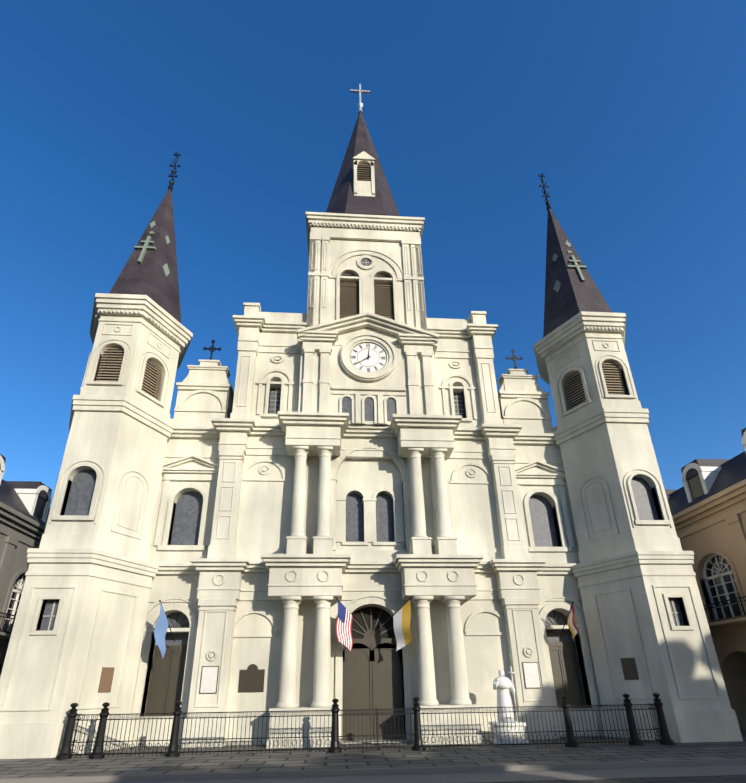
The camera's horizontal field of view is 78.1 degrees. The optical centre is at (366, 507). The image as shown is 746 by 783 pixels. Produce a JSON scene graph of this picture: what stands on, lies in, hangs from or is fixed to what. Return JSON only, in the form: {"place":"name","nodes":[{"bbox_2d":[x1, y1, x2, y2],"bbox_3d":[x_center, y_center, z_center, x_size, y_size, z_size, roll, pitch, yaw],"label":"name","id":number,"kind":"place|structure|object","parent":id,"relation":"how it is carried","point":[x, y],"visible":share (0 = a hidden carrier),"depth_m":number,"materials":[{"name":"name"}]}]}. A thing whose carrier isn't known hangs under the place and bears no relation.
{"place":"outdoors","nodes":[
{"label":"outdoors","id":0,"kind":"place"},
{"bbox_2d":[0,455,50,675],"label":"neighboring building","id":1,"kind":"structure","parent":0,"point":[19,561],"depth_m":21.26,"materials":[{"name":"white paint"}]},
{"bbox_2d":[0,454,51,525],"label":"cabildo roof","id":2,"kind":"structure","parent":1,"relation":"attached to","point":[9,496],"depth_m":22.24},
{"bbox_2d":[154,603,168,658],"bbox_3d":[-7.469,4.489,16.778,0.278,1.959,0.709,1,-21,-4],"label":"flag","id":3,"kind":"object","parent":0,"point":[161,627],"visible":1,"depth_m":16.75,"materials":[{"name":"blue fabric"}]},
{"bbox_2d":[339,620,342,643],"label":"flag stripe","id":4,"kind":"object","parent":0,"point":[340,631],"visible":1,"depth_m":17.04,"materials":[{"name":"white fabric"}]},
{"bbox_2d":[337,600,345,623],"bbox_3d":[-0.931,3.910,17.258,0.331,0.877,0.331,1,-21,-4],"label":"flag canton","id":5,"kind":"object","parent":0,"point":[341,616],"visible":1,"depth_m":17.24,"materials":[{"name":"blue fabric"}]},
{"bbox_2d":[344,609,346,646],"bbox_3d":[-0.776,4.486,17.188,0.120,1.433,0.155,1,-21,-4],"label":"flag stripe","id":6,"kind":"object","parent":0,"point":[344,627],"visible":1,"depth_m":17.23,"materials":[{"name":"fabric"}]},
{"bbox_2d":[345,610,347,647],"bbox_3d":[-0.736,4.532,17.214,0.116,1.419,0.157,1,-21,-4],"label":"flag stripe","id":7,"kind":"object","parent":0,"point":[345,628],"visible":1,"depth_m":17.26,"materials":[{"name":"fabric"}]},
{"bbox_2d":[346,611,349,648],"bbox_3d":[-0.694,4.578,17.241,0.112,1.406,0.154,1,-21,-4],"label":"flag stripe","id":8,"kind":"object","parent":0,"point":[347,629],"visible":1,"depth_m":17.29,"materials":[{"name":"white fabric"}]},
{"bbox_2d":[348,612,350,649],"bbox_3d":[-0.651,4.624,17.267,0.111,1.392,0.155,1,-21,-4],"label":"flag stripe","id":9,"kind":"object","parent":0,"point":[348,631],"visible":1,"depth_m":17.29,"materials":[{"name":"fabric"}]},
{"bbox_2d":[349,614,351,649],"bbox_3d":[-0.609,4.670,17.293,0.109,1.378,0.155,1,-21,-4],"label":"flag stripe","id":10,"kind":"object","parent":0,"point":[349,631],"visible":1,"depth_m":17.32,"materials":[{"name":"white fabric"}]},
{"bbox_2d":[350,616,352,650],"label":"flag stripe","id":11,"kind":"object","parent":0,"point":[350,632],"visible":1,"depth_m":17.36,"materials":[{"name":"fabric"}]},
{"bbox_2d":[95,164,626,409],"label":"louvers","id":12,"kind":"object","parent":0,"point":[358,313],"visible":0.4,"depth_m":20.98,"materials":[{"name":"wood"}]},
{"bbox_2d":[40,167,684,645],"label":"windows","id":13,"kind":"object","parent":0,"point":[187,519],"depth_m":19.79,"materials":[{"name":"grey glass"}]},
{"bbox_2d":[0,729,745,777],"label":"sidewalk","id":14,"kind":"structure","parent":0,"point":[124,764],"depth_m":12.86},
{"bbox_2d":[0,563,151,723],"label":"tower","id":15,"kind":"structure","parent":14,"relation":"on","point":[33,676],"depth_m":15.44,"materials":[{"name":"paint"}]},
{"bbox_2d":[44,411,167,548],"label":"tower","id":16,"kind":"structure","parent":15,"relation":"on","point":[116,446],"depth_m":18.02,"materials":[{"name":"paint"}]},
{"bbox_2d":[98,667,114,691],"bbox_3d":[-8.910,5.899,15.752,0.030,0.800,0.450,-11,-23,24],"label":"plaque","id":17,"kind":"object","parent":15,"relation":"attached to","point":[106,679],"visible":1,"depth_m":15.74,"materials":[{"name":"brown metal"}]},
{"bbox_2d":[131,419,219,716],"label":"wing wall","id":18,"kind":"structure","parent":14,"relation":"on","point":[206,486],"depth_m":19.60,"materials":[{"name":"paint"}]},
{"bbox_2d":[56,693,673,759],"bbox_3d":[0.333,6.854,14.589,19.015,1.520,0.752,1,-21,-4],"label":"fence","id":19,"kind":"object","parent":14,"relation":"on","point":[65,752],"visible":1,"depth_m":14.32,"materials":[{"name":"black metal"}]},
{"bbox_2d":[227,455,514,738],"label":"wall","id":20,"kind":"structure","parent":14,"relation":"on","point":[265,514],"depth_m":18.45,"materials":[{"name":"paint"}]},
{"bbox_2d":[251,312,481,427],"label":"upper facade wall","id":21,"kind":"structure","parent":20,"relation":"on","point":[290,364],"depth_m":22.16,"materials":[{"name":"paint"}]},
{"bbox_2d":[0,212,742,758],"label":"cathedral","id":22,"kind":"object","parent":14,"relation":"on","point":[516,574],"visible":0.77,"depth_m":19.36,"materials":[{"name":"white paint"}]},
{"bbox_2d":[83,315,179,412],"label":"tower","id":23,"kind":"structure","parent":22,"relation":"on","point":[136,341],"depth_m":19.99,"materials":[{"name":"paint"}]},
{"bbox_2d":[335,597,363,627],"bbox_3d":[-0.635,4.015,17.552,1.107,1.006,0.990,1,-21,-4],"label":"flagpole","id":24,"kind":"object","parent":22,"relation":"attached to","point":[336,598],"visible":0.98,"depth_m":17.64,"materials":[{"name":"metal"}]},
{"bbox_2d":[168,152,550,368],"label":"iron crosses","id":25,"kind":"object","parent":22,"relation":"attached to","point":[212,349],"visible":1,"depth_m":26.25,"materials":[{"name":"black metal"}]},
{"bbox_2d":[109,188,611,336],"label":"spire roofs","id":26,"kind":"structure","parent":22,"relation":"attached to","point":[574,295],"depth_m":23.22,"materials":[{"name":"stone"}]},
{"bbox_2d":[134,221,586,291],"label":"spire ornaments","id":27,"kind":"object","parent":26,"relation":"on","point":[573,260],"visible":0.79,"depth_m":23.66,"materials":[{"name":"grey metal"}]},
{"bbox_2d":[145,609,585,740],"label":"doors","id":28,"kind":"structure","parent":22,"relation":"in","point":[369,657],"depth_m":17.70,"materials":[{"name":"brown wood"}]},
{"bbox_2d":[318,239,415,326],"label":"wall","id":29,"kind":"structure","parent":22,"relation":"attached to","point":[338,248],"depth_m":24.43,"materials":[{"name":"paint"}]},
{"bbox_2d":[349,342,386,371],"bbox_3d":[0.044,-6.898,22.524,1.840,1.840,1.350,1,-21,-4],"label":"clock face","id":30,"kind":"object","parent":22,"relation":"attached to","point":[373,360],"visible":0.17,"depth_m":21.90},
{"bbox_2d":[350,343,386,372],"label":"clock markings","id":31,"kind":"object","parent":30,"relation":"attached to","point":[368,369],"visible":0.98,"depth_m":21.84,"materials":[{"name":"grey metal"}]},
{"bbox_2d":[200,663,539,692],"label":"notice boards","id":32,"kind":"object","parent":22,"relation":"attached to","point":[209,679],"visible":0.86,"depth_m":16.64,"materials":[{"name":"white"}]},
{"bbox_2d":[276,445,471,707],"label":"columns","id":33,"kind":"structure","parent":22,"relation":"on","point":[322,676],"depth_m":17.21,"materials":[{"name":"paint"}]},
{"bbox_2d":[199,658,638,693],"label":"plaques","id":34,"kind":"object","parent":22,"relation":"attached to","point":[251,678],"visible":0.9,"depth_m":16.89,"materials":[{"name":"brown metal"}]},
{"bbox_2d":[560,601,573,636],"bbox_3d":[7.905,4.434,18.198,0.079,1.249,1.261,4,-22,-12],"label":"flagpole","id":35,"kind":"object","parent":22,"relation":"attached to","point":[566,618],"visible":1,"depth_m":18.16,"materials":[{"name":"black metal"}]},
{"bbox_2d":[567,615,574,637],"bbox_3d":[7.969,4.636,17.964,0.147,0.957,0.191,1,-21,-4],"label":"flag stripe","id":36,"kind":"object","parent":35,"relation":"hanging from","point":[571,629],"visible":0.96,"depth_m":17.93,"materials":[{"name":"yellow fabric"}]},
{"bbox_2d":[569,609,577,634],"bbox_3d":[8.000,4.445,17.869,0.152,1.064,0.217,3,-21,-9],"label":"flag stripe","id":37,"kind":"object","parent":35,"relation":"hanging from","point":[571,623],"visible":0.92,"depth_m":17.84,"materials":[{"name":"white fabric"}]},
{"bbox_2d":[571,605,577,631],"bbox_3d":[8.019,4.259,17.760,0.152,1.091,0.159,1,-21,-4],"label":"flag stripe","id":38,"kind":"object","parent":35,"relation":"attached to","point":[573,615],"visible":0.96,"depth_m":17.76,"materials":[{"name":"red fabric"}]},
{"bbox_2d":[559,423,676,550],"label":"tower","id":39,"kind":"structure","parent":22,"relation":"on","point":[611,454],"depth_m":19.37,"materials":[{"name":"paint"}]},
{"bbox_2d":[545,332,638,421],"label":"tower","id":40,"kind":"structure","parent":39,"relation":"on","point":[588,357],"depth_m":21.37,"materials":[{"name":"paint"}]},
{"bbox_2d":[578,564,731,710],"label":"tower","id":41,"kind":"structure","parent":22,"relation":"on","point":[689,658],"depth_m":16.81,"materials":[{"name":"paint"}]},
{"bbox_2d":[488,666,528,743],"bbox_3d":[4.791,6.815,15.953,1.040,2.450,0.900,1,-21,-4],"label":"pope statue","id":42,"kind":"object","parent":14,"relation":"on","point":[502,685],"visible":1,"depth_m":15.67,"materials":[{"name":"white stone"}]},
{"bbox_2d":[514,426,600,707],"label":"wing wall","id":43,"kind":"structure","parent":14,"relation":"on","point":[525,489],"depth_m":20.73,"materials":[{"name":"paint"}]},
{"bbox_2d":[0,0,745,505],"label":"sky","id":44,"kind":"structure","parent":0,"point":[632,113],"materials":[{"name":"blue"}]},
{"bbox_2d":[381,597,411,626],"bbox_3d":[1.141,4.032,17.665,1.107,1.006,0.990,1,-21,-4],"label":"flagpole","id":45,"kind":"object","parent":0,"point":[394,614],"visible":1,"depth_m":17.70,"materials":[{"name":"black metal"}]},
{"bbox_2d":[393,608,404,650],"bbox_3d":[1.233,4.596,17.392,0.390,1.590,0.330,1,-21,-4],"label":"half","id":46,"kind":"object","parent":45,"relation":"attached to","point":[397,625],"visible":0.92,"depth_m":17.37,"materials":[{"name":"white fabric"}]},
{"bbox_2d":[402,600,411,645],"bbox_3d":[1.510,4.303,17.259,0.356,1.678,0.351,1,-21,-4],"label":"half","id":47,"kind":"object","parent":45,"relation":"attached to","point":[406,612],"visible":0.98,"depth_m":17.23,"materials":[{"name":"yellow fabric"}]},
{"bbox_2d":[482,775,745,782],"bbox_3d":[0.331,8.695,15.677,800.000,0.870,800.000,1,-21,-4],"label":"street ground","id":48,"kind":"structure","parent":0,"point":[720,779],"depth_m":10.08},
{"bbox_2d":[0,502,44,665],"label":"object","id":49,"kind":"object","parent":48,"relation":"on","point":[17,520],"depth_m":20.41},
{"bbox_2d":[0,758,745,782],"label":"kerb","id":50,"kind":"structure","parent":48,"relation":"on","point":[337,772],"depth_m":11.16,"materials":[{"name":"grey concrete"}]},
{"bbox_2d":[90,765,745,782],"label":"gutter band","id":51,"kind":"object","parent":48,"relation":"on","point":[575,774],"visible":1,"depth_m":10.73,"materials":[{"name":"grey concrete"}]},
{"bbox_2d":[672,479,745,679],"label":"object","id":52,"kind":"object","parent":48,"relation":"on","point":[724,499],"visible":0.04,"depth_m":19.57,"materials":[{"name":"beige paint"}]},
{"bbox_2d":[667,430,745,728],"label":"building","id":53,"kind":"structure","parent":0,"point":[718,536],"depth_m":19.91,"materials":[{"name":"beige paint"}]},
{"bbox_2d":[665,428,745,515],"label":"roof","id":54,"kind":"structure","parent":53,"relation":"attached to","point":[732,472],"depth_m":21.29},
{"bbox_3d":[-0.232,-15.206,28.110,5.500,0.470,5.100,1,-21,-4],"label":"copper base","id":55,"kind":"object","parent":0,"visible":0},
{"bbox_2d":[326,112,399,215],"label":"spire","id":56,"kind":"structure","parent":55,"relation":"on","point":[344,199],"depth_m":28.07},
{"bbox_2d":[350,84,369,113],"bbox_3d":[-0.456,-30.118,33.865,1.500,3.400,0.418,1,-21,-4],"label":"cross","id":57,"kind":"object","parent":56,"relation":"on","point":[360,104],"visible":0.92,"depth_m":34.07,"materials":[{"name":"white metal"}]},
{"bbox_2d":[352,151,375,196],"bbox_3d":[-0.205,-19.483,28.334,1.440,3.870,2.268,1,-21,-4],"label":"dormer","id":58,"kind":"object","parent":56,"relation":"attached to","point":[365,188],"visible":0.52,"depth_m":27.26,"materials":[{"name":"paint"}]}
]}

